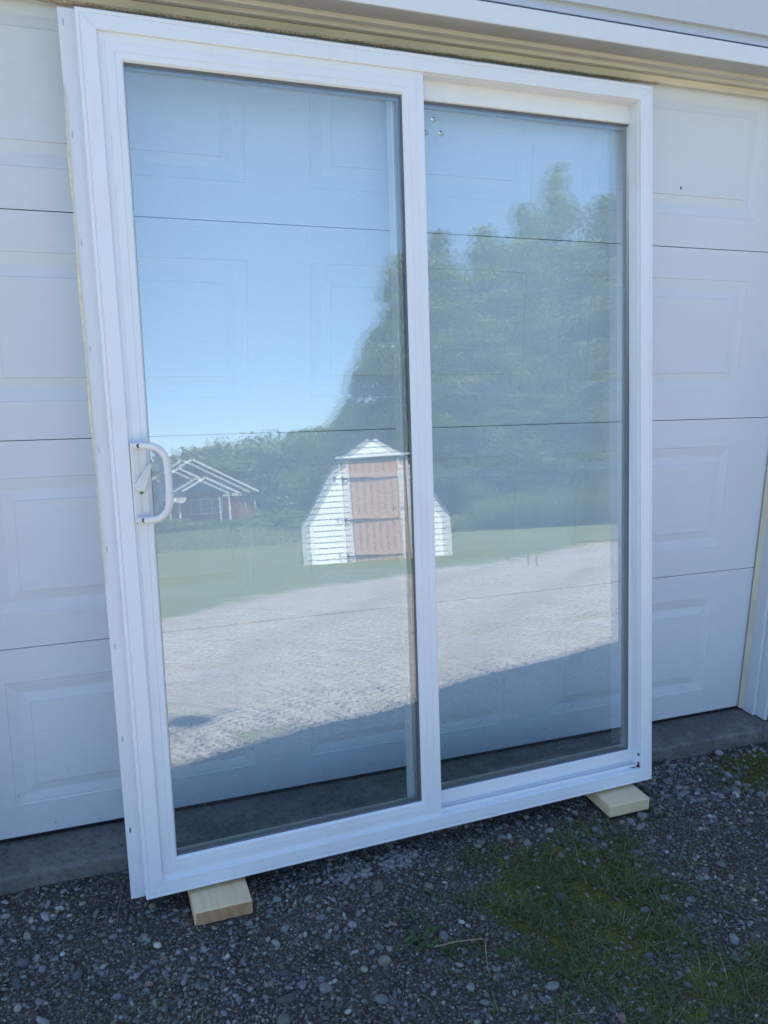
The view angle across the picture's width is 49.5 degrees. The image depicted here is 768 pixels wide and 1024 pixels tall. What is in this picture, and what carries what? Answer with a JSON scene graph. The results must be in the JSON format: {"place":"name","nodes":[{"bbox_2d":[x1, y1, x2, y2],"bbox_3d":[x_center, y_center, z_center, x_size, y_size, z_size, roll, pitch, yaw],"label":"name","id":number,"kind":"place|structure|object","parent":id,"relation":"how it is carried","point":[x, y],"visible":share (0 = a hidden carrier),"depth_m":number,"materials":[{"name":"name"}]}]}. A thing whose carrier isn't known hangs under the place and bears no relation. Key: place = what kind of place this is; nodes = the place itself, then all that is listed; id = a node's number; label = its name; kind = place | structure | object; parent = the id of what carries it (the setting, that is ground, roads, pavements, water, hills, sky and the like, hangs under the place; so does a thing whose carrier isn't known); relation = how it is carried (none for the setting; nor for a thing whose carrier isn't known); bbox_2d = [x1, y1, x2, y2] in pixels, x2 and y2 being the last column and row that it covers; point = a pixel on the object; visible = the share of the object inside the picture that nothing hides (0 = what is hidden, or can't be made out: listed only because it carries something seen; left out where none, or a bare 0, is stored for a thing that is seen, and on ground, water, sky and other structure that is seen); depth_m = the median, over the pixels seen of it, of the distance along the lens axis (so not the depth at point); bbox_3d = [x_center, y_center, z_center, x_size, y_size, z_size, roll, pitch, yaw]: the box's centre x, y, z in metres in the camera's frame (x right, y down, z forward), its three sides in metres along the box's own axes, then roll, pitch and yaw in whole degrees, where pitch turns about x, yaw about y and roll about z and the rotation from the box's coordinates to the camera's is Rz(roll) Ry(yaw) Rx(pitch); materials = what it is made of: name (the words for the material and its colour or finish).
{"place":"outdoors","nodes":[
{"label":"outdoors","id":0,"kind":"place"},
{"bbox_2d":[0,741,767,1023],"bbox_3d":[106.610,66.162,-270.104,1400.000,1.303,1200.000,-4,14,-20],"label":"ground","id":1,"kind":"structure","parent":0,"point":[330,943],"depth_m":1.98,"materials":[{"name":"grey gravel"}]},
{"bbox_2d":[187,877,252,925],"bbox_3d":[-0.431,0.944,2.130,0.140,0.038,0.256,-4,14,-20],"label":"wood block","id":2,"kind":"object","parent":1,"relation":"on","point":[224,900],"depth_m":2.03,"materials":[{"name":"beige wood"}]},
{"bbox_2d":[57,6,652,899],"bbox_3d":[0.064,-0.124,2.171,1.560,2.034,0.136,-5,8,-22],"label":"patio door","id":3,"kind":"structure","parent":2,"relation":"on","point":[103,52],"depth_m":2.08,"materials":[{"name":"white plastic"}]},
{"bbox_2d":[0,0,767,842],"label":"garage","id":4,"kind":"structure","parent":1,"relation":"on","point":[264,254],"depth_m":2.32,"materials":[{"name":"white metal"}]},
{"bbox_2d":[0,0,767,842],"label":"garage door","id":5,"kind":"structure","parent":4,"relation":"in","point":[525,254],"depth_m":2.34,"materials":[{"name":"white metal"}]},
{"bbox_2d":[0,743,767,1023],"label":"grass","id":6,"kind":"structure","parent":1,"relation":"on","point":[628,876],"depth_m":2.01,"materials":[{"name":"green plant"}]},
{"bbox_2d":[0,706,767,895],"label":"concrete slab","id":7,"kind":"structure","parent":1,"relation":"on","point":[34,862],"depth_m":2.44,"materials":[{"name":"grey concrete"}]},
{"bbox_2d":[391,906,490,977],"bbox_3d":[0.137,1.001,1.967,0.257,0.037,0.166,5,13,15],"label":"weed","id":8,"kind":"object","parent":1,"relation":"on","point":[414,938],"visible":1,"depth_m":1.96,"materials":[{"name":"green plant"}]},
{"bbox_2d":[586,784,648,816],"bbox_3d":[0.683,0.849,2.584,0.140,0.038,0.259,-4,14,-20],"label":"wood block","id":9,"kind":"object","parent":1,"relation":"on","point":[621,800],"depth_m":2.48,"materials":[{"name":"beige wood"}]}
]}

